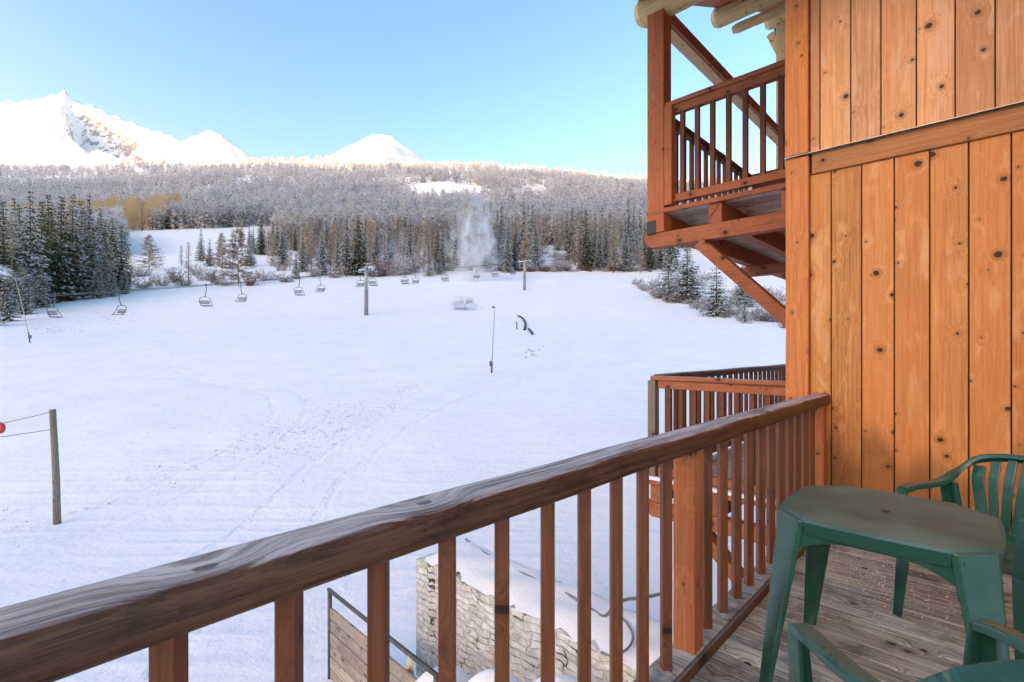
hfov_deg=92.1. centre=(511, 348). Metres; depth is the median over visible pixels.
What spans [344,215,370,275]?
spruce tree
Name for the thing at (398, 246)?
larch tree
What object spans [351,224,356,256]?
larch tree
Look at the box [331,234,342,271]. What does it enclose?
spruce tree
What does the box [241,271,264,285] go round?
shrub
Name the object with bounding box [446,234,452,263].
spruce tree
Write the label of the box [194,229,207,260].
spruce tree
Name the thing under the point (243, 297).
lift chair
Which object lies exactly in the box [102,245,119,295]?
tree
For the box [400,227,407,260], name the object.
larch tree
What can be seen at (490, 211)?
spruce tree
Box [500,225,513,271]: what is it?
spruce tree
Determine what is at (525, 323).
hose
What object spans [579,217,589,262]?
spruce tree
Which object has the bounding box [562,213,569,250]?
spruce tree
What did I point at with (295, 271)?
spruce tree
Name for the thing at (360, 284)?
lift chair
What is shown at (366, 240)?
spruce tree
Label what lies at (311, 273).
shrub
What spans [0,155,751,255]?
forest
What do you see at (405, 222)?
spruce tree
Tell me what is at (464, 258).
tree
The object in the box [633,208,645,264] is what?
spruce tree
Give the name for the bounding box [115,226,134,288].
spruce tree
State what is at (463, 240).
spruce tree
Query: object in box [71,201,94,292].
spruce tree
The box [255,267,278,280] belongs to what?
shrub
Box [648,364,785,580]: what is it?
balcony
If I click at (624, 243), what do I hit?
spruce tree
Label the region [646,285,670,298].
shrub
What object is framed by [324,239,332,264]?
spruce tree
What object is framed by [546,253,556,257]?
shrub
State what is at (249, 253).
spruce tree
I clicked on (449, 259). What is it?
larch tree
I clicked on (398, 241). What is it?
spruce tree
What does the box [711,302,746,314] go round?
shrub
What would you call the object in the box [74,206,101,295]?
tree
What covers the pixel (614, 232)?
larch tree
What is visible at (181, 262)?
larch tree
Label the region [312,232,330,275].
spruce tree
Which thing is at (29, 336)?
snow lance
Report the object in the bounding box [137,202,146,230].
larch tree
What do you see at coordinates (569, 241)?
spruce tree
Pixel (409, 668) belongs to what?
pointed board
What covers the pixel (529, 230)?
spruce tree
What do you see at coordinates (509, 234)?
spruce tree
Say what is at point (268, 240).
larch tree
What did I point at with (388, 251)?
spruce tree
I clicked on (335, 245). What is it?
larch tree
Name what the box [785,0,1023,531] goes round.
chalet
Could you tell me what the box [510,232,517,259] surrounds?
larch tree
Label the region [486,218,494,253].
larch tree
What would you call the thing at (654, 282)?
shrub
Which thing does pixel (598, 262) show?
spruce tree
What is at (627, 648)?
hose
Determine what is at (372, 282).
lift chair
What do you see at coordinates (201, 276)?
shrub
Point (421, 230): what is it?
larch tree
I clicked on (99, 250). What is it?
tree
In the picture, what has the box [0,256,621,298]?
lift cable
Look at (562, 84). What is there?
sky
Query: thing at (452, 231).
larch tree
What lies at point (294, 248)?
spruce tree
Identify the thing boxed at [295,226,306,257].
larch tree
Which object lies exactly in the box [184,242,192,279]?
larch tree
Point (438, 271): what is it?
spruce tree
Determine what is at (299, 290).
lift chair
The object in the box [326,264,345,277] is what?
shrub
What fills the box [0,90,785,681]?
ground
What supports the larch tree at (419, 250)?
on the ground at (176, 386)
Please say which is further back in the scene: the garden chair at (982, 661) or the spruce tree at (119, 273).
the spruce tree at (119, 273)
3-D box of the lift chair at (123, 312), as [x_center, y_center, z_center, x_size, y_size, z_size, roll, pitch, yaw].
[-51.478,-5.930,64.627,1.753,3.197,0.844,0,0,13]
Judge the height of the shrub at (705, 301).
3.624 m
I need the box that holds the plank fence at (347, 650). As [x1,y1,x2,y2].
[327,587,437,681]
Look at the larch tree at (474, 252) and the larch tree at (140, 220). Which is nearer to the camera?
the larch tree at (474, 252)
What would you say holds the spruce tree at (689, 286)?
on the ground at (176, 386)
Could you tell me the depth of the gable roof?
7.51 m
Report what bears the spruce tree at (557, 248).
on the ground at (176, 386)
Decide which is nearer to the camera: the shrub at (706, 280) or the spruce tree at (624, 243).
the shrub at (706, 280)
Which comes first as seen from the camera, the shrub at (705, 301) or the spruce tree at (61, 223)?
the shrub at (705, 301)
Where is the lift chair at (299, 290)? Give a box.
[294,276,304,295]
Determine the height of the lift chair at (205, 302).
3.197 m
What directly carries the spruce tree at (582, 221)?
on the ground at (176, 386)
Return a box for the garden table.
[759,485,1009,681]
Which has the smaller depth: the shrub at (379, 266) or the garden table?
the garden table
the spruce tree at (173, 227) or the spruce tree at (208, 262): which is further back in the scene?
the spruce tree at (173, 227)
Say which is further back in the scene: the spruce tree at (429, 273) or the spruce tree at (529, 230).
the spruce tree at (529, 230)
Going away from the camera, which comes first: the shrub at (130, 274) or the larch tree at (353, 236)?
the shrub at (130, 274)
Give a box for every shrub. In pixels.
[126,266,154,276]
[126,267,137,284]
[131,274,162,288]
[143,271,173,285]
[163,267,187,281]
[171,274,193,285]
[183,262,205,274]
[189,264,227,280]
[200,268,224,283]
[209,274,234,285]
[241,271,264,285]
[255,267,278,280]
[266,257,283,265]
[273,257,292,270]
[273,272,295,281]
[306,264,321,276]
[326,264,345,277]
[362,261,385,276]
[367,257,395,276]
[370,252,419,274]
[382,253,417,274]
[398,254,426,272]
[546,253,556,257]
[551,261,568,268]
[631,278,642,284]
[635,281,652,290]
[638,276,664,288]
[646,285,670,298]
[662,294,679,301]
[679,289,697,302]
[684,274,711,284]
[687,298,702,308]
[695,270,715,279]
[695,295,717,307]
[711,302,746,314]
[719,310,733,317]
[721,299,746,314]
[737,303,762,316]
[739,306,767,319]
[744,309,771,321]
[758,313,773,321]
[763,285,785,296]
[770,292,785,301]
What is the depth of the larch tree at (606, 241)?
213.75 m
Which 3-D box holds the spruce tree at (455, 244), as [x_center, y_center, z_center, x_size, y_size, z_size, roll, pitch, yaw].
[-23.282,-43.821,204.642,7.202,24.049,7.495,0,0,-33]
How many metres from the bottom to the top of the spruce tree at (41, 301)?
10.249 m
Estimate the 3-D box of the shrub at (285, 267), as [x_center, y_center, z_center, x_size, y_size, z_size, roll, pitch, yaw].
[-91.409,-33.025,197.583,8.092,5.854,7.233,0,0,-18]
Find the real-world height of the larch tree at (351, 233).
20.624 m
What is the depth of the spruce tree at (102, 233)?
135.50 m
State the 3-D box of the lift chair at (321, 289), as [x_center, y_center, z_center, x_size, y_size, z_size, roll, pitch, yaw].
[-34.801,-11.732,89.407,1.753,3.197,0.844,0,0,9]
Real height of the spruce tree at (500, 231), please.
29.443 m
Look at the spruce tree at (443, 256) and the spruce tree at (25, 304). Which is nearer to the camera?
the spruce tree at (25, 304)
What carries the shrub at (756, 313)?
on the ground at (176, 386)
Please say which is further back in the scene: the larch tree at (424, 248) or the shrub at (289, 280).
the larch tree at (424, 248)
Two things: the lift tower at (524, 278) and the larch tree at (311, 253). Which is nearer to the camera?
the lift tower at (524, 278)
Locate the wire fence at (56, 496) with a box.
[1,409,60,524]
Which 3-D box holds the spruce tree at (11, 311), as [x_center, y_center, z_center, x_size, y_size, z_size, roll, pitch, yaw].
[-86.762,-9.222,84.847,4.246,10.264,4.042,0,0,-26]
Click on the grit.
(886, 593)
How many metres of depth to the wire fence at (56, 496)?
12.85 m
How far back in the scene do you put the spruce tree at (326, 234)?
281.24 m
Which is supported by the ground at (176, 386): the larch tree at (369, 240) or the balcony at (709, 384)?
the larch tree at (369, 240)
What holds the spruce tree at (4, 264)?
on the ground at (176, 386)
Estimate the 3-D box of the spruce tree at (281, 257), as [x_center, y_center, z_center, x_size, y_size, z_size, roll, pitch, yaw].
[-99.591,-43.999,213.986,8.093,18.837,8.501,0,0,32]
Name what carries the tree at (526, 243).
on the ground at (176, 386)
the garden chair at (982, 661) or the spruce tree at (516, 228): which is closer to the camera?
the garden chair at (982, 661)
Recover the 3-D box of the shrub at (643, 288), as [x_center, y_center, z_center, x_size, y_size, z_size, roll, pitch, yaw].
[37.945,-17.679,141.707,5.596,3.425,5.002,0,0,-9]
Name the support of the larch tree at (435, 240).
on the ground at (176, 386)
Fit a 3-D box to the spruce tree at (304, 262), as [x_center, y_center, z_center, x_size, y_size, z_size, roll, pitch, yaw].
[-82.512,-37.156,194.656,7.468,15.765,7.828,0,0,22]
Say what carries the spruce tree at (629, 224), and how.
on the ground at (176, 386)
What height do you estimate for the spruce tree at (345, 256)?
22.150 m
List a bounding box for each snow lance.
[13,276,31,342]
[489,306,494,372]
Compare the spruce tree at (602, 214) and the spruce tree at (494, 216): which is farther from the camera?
the spruce tree at (602, 214)
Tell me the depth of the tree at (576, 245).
203.17 m
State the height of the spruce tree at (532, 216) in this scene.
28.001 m
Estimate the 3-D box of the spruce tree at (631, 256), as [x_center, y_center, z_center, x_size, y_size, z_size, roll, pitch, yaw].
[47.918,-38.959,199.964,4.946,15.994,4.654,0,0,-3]
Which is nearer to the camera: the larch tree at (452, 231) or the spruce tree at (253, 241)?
the larch tree at (452, 231)
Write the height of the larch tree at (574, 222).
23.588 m
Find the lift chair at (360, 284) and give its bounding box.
[355,278,364,286]
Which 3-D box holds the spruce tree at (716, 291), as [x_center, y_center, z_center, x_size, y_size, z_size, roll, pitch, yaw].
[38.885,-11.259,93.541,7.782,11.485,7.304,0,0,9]
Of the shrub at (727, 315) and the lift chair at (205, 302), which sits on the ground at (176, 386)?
the shrub at (727, 315)
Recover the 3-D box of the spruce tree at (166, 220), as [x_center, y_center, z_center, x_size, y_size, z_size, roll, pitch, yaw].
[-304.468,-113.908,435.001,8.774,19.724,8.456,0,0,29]
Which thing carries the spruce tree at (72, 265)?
on the ground at (176, 386)
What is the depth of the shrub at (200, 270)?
182.34 m
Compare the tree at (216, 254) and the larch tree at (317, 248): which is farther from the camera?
the larch tree at (317, 248)
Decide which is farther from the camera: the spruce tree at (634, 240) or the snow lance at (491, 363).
the spruce tree at (634, 240)
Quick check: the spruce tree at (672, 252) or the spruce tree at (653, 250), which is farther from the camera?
the spruce tree at (653, 250)
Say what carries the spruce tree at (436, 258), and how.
on the ground at (176, 386)
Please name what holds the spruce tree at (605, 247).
on the ground at (176, 386)
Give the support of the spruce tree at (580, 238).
on the ground at (176, 386)
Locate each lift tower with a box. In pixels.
[353,265,378,314]
[516,260,532,289]
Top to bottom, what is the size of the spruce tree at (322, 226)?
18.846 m
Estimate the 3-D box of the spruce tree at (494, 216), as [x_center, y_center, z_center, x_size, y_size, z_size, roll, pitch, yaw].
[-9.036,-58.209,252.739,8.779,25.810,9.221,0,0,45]
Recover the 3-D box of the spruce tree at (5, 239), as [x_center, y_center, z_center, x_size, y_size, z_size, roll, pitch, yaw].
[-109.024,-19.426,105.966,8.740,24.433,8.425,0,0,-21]
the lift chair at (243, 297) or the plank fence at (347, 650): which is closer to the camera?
the plank fence at (347, 650)
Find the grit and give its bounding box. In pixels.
[729,548,1010,657]
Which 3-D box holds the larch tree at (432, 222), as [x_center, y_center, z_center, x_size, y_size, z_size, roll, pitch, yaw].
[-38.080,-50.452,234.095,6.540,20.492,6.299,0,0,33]
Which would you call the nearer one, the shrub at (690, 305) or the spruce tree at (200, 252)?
the shrub at (690, 305)
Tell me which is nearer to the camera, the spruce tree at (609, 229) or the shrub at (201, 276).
the shrub at (201, 276)
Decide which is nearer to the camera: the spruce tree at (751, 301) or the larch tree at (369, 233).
the spruce tree at (751, 301)
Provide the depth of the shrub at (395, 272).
181.35 m
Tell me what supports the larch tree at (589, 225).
on the ground at (176, 386)
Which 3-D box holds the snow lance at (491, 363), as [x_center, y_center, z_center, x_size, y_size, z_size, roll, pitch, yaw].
[-1.341,-0.468,33.376,0.242,4.727,0.624,0,0,-23]
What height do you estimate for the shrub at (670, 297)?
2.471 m
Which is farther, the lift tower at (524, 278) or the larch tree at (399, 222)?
the larch tree at (399, 222)
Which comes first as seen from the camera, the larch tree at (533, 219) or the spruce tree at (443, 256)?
the spruce tree at (443, 256)
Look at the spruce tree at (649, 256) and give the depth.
200.98 m
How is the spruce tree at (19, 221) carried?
on the ground at (176, 386)
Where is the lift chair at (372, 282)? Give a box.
[368,269,377,285]
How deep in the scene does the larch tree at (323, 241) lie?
236.55 m
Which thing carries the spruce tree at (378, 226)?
on the ground at (176, 386)
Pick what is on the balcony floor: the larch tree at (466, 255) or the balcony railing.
the balcony railing
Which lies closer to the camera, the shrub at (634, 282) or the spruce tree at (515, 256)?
the shrub at (634, 282)
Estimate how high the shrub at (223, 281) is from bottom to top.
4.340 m
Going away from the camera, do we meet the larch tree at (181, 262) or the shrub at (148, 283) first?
the shrub at (148, 283)
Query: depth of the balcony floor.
2.41 m
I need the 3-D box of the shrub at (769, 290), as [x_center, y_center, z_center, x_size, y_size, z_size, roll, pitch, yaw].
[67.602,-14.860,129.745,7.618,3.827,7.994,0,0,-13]
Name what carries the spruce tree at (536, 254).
on the ground at (176, 386)
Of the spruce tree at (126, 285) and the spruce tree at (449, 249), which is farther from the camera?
the spruce tree at (449, 249)
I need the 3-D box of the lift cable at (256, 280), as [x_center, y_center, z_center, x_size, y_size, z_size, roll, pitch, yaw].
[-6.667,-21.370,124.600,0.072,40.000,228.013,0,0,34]
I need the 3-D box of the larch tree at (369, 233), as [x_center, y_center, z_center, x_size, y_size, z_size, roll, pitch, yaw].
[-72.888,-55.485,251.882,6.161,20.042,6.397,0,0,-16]
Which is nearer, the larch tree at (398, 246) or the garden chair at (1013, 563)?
the garden chair at (1013, 563)
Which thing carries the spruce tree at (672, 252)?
on the ground at (176, 386)
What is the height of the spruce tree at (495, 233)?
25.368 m
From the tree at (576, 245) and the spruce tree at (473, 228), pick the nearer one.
the tree at (576, 245)
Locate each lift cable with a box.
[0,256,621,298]
[5,255,633,296]
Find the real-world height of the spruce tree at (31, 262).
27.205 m
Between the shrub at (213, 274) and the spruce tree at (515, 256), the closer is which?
the shrub at (213, 274)
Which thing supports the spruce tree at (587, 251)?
on the ground at (176, 386)
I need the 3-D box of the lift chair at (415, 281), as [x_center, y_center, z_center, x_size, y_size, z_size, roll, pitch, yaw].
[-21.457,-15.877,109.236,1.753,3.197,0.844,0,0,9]
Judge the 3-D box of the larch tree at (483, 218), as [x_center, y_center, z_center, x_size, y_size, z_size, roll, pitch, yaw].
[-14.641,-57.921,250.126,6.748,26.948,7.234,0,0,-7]
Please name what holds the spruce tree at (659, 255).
on the ground at (176, 386)
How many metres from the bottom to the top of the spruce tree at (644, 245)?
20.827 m
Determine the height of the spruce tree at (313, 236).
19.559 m
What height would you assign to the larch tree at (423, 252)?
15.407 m
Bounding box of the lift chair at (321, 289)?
[315,274,324,291]
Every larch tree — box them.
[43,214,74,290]
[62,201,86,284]
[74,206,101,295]
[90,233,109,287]
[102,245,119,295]
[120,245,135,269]
[129,210,136,230]
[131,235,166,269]
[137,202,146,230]
[179,245,184,265]
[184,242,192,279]
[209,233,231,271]
[216,228,261,284]
[227,229,238,259]
[264,226,272,256]
[267,233,277,261]
[284,238,294,268]
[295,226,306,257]
[298,217,314,264]
[305,226,316,268]
[313,235,320,260]
[316,216,321,243]
[319,229,326,256]
[325,230,336,268]
[332,225,335,253]
[332,231,340,260]
[341,216,353,262]
[348,220,355,257]
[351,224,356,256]
[365,220,373,255]
[366,237,373,261]
[369,222,380,255]
[379,229,387,258]
[381,227,386,258]
[394,217,402,253]
[395,244,400,265]
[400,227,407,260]
[412,228,419,261]
[413,223,420,253]
[416,236,422,260]
[417,221,424,250]
[418,234,428,267]
[422,235,427,267]
[423,218,431,245]
[427,220,434,257]
[431,230,438,262]
[445,238,451,263]
[449,218,457,254]
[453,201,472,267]
[456,222,463,258]
[458,203,471,266]
[467,203,480,257]
[467,221,479,272]
[479,208,486,231]
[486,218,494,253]
[509,219,517,251]
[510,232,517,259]
[515,213,520,244]
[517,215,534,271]
[530,210,546,255]
[530,217,538,256]
[540,215,546,248]
[555,215,566,250]
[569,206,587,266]
[569,214,579,265]
[587,211,593,247]
[588,221,592,247]
[594,215,607,262]
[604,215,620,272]
[604,226,610,259]
[608,212,620,249]
[634,234,647,272]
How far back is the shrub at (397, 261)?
184.06 m
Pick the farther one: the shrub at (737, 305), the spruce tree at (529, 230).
the spruce tree at (529, 230)
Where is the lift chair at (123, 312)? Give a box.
[111,291,126,314]
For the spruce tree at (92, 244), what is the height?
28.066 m
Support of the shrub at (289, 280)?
on the ground at (176, 386)
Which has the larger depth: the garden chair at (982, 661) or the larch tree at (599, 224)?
the larch tree at (599, 224)
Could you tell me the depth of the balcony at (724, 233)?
5.84 m
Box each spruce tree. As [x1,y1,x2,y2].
[0,196,10,292]
[0,201,26,307]
[0,214,33,302]
[0,253,11,309]
[0,265,22,321]
[0,311,10,325]
[1,204,43,305]
[4,197,27,263]
[9,190,52,305]
[13,268,39,314]
[28,201,67,302]
[28,264,56,307]
[32,195,62,272]
[37,205,78,301]
[48,196,82,300]
[54,193,95,298]
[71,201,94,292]
[74,195,109,295]
[80,213,117,294]
[88,260,106,298]
[97,219,130,291]
[98,221,117,265]
[103,267,120,296]
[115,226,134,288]
[117,264,131,293]
[163,208,169,228]
[167,212,175,228]
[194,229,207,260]
[204,240,214,265]
[242,234,258,266]
[250,228,257,252]
[254,216,267,254]
[269,221,275,249]
[269,221,284,255]
[272,225,288,265]
[288,226,293,249]
[291,250,300,278]
[292,229,298,250]
[294,234,313,271]
[311,221,317,257]
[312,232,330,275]
[319,223,327,250]
[323,212,332,250]
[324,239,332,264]
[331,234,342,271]
[335,220,356,274]
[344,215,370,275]
[360,218,371,262]
[369,222,382,264]
[375,219,382,252]
[382,221,395,266]
[387,236,396,261]
[394,222,401,257]
[399,218,409,261]
[403,216,416,266]
[423,232,429,254]
[423,244,434,276]
[426,238,431,261]
[430,220,437,253]
[431,228,444,272]
[434,248,444,274]
[437,225,447,267]
[439,220,447,260]
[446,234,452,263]
[448,214,463,267]
[458,213,470,262]
[469,210,478,246]
[472,215,491,270]
[477,203,494,266]
[478,224,493,271]
[486,203,494,234]
[490,202,511,265]
[490,209,496,252]
[490,211,504,264]
[497,226,511,270]
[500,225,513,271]
[506,217,512,256]
[511,215,519,254]
[511,237,519,267]
[516,202,531,262]
[518,239,527,266]
[520,203,534,253]
[529,206,536,240]
[529,218,542,266]
[553,215,562,250]
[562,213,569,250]
[563,208,575,260]
[575,210,594,269]
[576,216,582,260]
[577,204,587,248]
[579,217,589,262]
[588,211,606,267]
[592,218,597,256]
[593,229,604,269]
[598,205,604,239]
[601,217,610,265]
[606,213,611,252]
[610,219,620,265]
[616,225,634,271]
[618,202,636,260]
[620,221,631,264]
[626,232,635,268]
[630,204,637,241]
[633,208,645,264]
[633,223,638,253]
[637,221,651,266]
[644,245,656,269]
[645,231,657,263]
[652,249,666,268]
[654,251,678,298]
[659,247,682,270]
[659,247,709,302]
[695,265,737,316]
[728,265,758,305]
[737,293,751,323]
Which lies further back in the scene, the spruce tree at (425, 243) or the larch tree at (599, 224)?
the spruce tree at (425, 243)
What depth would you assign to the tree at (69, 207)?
125.46 m
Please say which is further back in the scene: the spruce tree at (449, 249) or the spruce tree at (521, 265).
the spruce tree at (449, 249)
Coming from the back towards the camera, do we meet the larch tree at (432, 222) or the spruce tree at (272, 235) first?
the spruce tree at (272, 235)
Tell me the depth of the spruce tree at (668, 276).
125.34 m
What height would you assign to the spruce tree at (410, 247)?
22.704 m
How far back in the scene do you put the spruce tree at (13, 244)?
106.01 m
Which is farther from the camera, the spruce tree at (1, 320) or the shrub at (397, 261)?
the shrub at (397, 261)
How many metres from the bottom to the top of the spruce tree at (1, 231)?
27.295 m
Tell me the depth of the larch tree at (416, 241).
230.96 m
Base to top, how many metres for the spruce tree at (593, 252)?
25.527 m
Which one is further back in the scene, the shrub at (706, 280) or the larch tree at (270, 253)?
the larch tree at (270, 253)
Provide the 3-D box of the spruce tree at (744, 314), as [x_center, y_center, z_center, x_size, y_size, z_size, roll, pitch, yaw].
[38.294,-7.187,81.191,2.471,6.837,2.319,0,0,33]
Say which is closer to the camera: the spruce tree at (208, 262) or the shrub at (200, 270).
the shrub at (200, 270)
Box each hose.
[465,538,659,656]
[517,315,526,329]
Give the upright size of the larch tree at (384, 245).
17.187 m
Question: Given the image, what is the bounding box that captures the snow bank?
[415,666,576,681]
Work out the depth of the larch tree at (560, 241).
282.11 m
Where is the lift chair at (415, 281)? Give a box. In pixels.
[411,269,418,283]
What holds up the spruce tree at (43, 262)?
on the ground at (176, 386)
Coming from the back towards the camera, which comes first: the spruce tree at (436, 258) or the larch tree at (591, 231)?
the larch tree at (591, 231)
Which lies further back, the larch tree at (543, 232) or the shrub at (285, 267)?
the larch tree at (543, 232)
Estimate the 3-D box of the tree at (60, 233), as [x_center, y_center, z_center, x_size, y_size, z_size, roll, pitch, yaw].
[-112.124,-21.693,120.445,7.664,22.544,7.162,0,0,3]
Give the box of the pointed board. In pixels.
[406,657,413,674]
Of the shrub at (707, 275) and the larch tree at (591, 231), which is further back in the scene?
the larch tree at (591, 231)
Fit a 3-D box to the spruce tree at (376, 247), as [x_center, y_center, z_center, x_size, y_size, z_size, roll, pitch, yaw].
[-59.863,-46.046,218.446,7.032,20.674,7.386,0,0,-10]
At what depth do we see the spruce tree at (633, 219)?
279.73 m
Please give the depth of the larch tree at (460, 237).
214.77 m
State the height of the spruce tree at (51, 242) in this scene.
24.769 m
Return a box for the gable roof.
[634,0,785,168]
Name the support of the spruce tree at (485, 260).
on the ground at (176, 386)
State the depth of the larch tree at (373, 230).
236.28 m
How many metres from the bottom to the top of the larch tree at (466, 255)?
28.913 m
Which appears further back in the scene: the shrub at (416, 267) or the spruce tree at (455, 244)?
the spruce tree at (455, 244)
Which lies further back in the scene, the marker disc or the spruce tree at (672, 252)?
the spruce tree at (672, 252)
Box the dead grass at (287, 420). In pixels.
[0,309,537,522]
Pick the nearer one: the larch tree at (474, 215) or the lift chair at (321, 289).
the lift chair at (321, 289)
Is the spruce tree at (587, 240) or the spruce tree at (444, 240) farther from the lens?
the spruce tree at (444, 240)
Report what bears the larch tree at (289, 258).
on the ground at (176, 386)
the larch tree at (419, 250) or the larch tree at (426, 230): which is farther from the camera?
the larch tree at (426, 230)
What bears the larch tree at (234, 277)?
on the ground at (176, 386)
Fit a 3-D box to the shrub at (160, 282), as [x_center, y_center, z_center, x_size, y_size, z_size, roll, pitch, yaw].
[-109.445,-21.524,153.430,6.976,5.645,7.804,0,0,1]
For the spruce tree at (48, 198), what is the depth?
131.21 m
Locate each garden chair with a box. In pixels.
[788,619,1023,681]
[893,454,1023,659]
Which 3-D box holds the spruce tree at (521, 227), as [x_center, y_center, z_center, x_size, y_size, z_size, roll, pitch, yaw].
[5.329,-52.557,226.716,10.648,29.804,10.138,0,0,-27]
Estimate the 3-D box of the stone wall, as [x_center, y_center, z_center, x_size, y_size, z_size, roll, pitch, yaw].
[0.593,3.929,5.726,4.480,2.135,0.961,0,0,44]
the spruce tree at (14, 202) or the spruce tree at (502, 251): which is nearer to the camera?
the spruce tree at (14, 202)
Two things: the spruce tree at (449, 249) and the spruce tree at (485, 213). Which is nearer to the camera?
the spruce tree at (485, 213)
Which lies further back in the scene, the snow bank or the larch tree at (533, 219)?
the larch tree at (533, 219)
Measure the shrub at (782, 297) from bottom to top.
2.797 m
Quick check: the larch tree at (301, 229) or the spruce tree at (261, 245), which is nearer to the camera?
the larch tree at (301, 229)
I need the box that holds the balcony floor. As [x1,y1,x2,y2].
[690,544,1014,681]
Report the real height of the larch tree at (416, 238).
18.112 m
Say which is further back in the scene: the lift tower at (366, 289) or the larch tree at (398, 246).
the larch tree at (398, 246)
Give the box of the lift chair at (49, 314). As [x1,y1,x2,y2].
[47,293,62,317]
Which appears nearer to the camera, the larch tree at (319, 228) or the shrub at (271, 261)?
the shrub at (271, 261)
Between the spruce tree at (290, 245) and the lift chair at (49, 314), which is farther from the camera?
the spruce tree at (290, 245)
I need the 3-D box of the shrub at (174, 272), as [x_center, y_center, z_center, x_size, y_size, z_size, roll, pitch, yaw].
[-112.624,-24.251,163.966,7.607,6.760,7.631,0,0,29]
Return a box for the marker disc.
[0,422,5,433]
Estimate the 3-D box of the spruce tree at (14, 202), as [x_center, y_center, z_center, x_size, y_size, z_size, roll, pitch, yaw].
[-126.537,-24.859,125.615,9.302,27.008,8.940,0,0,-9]
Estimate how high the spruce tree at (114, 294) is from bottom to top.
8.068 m
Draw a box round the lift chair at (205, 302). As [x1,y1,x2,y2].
[199,284,212,305]
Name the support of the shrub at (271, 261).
on the ground at (176, 386)
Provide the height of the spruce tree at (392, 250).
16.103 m
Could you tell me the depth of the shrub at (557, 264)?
201.63 m
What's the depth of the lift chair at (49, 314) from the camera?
56.36 m
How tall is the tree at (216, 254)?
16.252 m
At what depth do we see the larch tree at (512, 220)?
247.08 m
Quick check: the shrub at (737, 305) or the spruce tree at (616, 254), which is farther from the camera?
the spruce tree at (616, 254)
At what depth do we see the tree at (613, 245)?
190.86 m
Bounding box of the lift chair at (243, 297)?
[235,282,246,301]
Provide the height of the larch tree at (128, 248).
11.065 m
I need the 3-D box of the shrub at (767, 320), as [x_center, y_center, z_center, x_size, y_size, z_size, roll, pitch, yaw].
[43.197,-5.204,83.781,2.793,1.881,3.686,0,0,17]
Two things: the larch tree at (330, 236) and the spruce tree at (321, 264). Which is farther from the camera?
the larch tree at (330, 236)
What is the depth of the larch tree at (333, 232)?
252.40 m
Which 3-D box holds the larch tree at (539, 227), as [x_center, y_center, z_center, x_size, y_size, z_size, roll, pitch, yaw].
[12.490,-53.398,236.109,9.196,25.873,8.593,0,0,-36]
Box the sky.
[0,0,775,179]
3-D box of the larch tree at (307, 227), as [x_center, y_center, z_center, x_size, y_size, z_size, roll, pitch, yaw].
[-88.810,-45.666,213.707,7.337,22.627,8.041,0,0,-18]
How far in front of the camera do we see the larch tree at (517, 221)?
286.58 m
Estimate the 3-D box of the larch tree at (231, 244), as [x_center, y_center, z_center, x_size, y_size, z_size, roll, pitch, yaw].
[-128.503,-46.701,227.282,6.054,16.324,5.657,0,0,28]
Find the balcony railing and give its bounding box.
[0,393,829,681]
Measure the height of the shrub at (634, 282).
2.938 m
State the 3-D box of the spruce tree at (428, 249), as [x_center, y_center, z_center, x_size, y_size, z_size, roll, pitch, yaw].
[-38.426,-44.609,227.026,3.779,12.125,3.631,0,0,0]
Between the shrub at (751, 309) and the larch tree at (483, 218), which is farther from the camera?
the larch tree at (483, 218)
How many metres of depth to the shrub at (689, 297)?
116.52 m
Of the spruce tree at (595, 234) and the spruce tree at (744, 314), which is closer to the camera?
the spruce tree at (744, 314)
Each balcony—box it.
[644,8,785,327]
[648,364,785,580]
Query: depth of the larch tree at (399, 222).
244.83 m
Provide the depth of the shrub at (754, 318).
83.98 m
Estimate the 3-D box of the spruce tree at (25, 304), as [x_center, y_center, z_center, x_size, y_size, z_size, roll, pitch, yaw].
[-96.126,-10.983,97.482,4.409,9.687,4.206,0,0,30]
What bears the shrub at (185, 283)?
on the ground at (176, 386)
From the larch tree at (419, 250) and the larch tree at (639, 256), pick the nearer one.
the larch tree at (639, 256)
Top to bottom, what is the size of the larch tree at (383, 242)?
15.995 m
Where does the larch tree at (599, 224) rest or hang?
on the ground at (176, 386)
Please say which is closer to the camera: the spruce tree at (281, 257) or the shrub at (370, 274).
the shrub at (370, 274)
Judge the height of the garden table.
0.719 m
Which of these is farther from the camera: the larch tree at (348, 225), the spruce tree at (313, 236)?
the spruce tree at (313, 236)
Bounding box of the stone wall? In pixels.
[416,542,672,681]
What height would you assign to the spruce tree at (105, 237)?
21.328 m
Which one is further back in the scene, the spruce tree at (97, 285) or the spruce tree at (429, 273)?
the spruce tree at (429, 273)
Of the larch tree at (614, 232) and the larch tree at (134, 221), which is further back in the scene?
the larch tree at (134, 221)
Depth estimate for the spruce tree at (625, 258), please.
194.23 m
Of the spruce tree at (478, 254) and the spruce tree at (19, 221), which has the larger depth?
the spruce tree at (478, 254)
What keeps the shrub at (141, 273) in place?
on the ground at (176, 386)

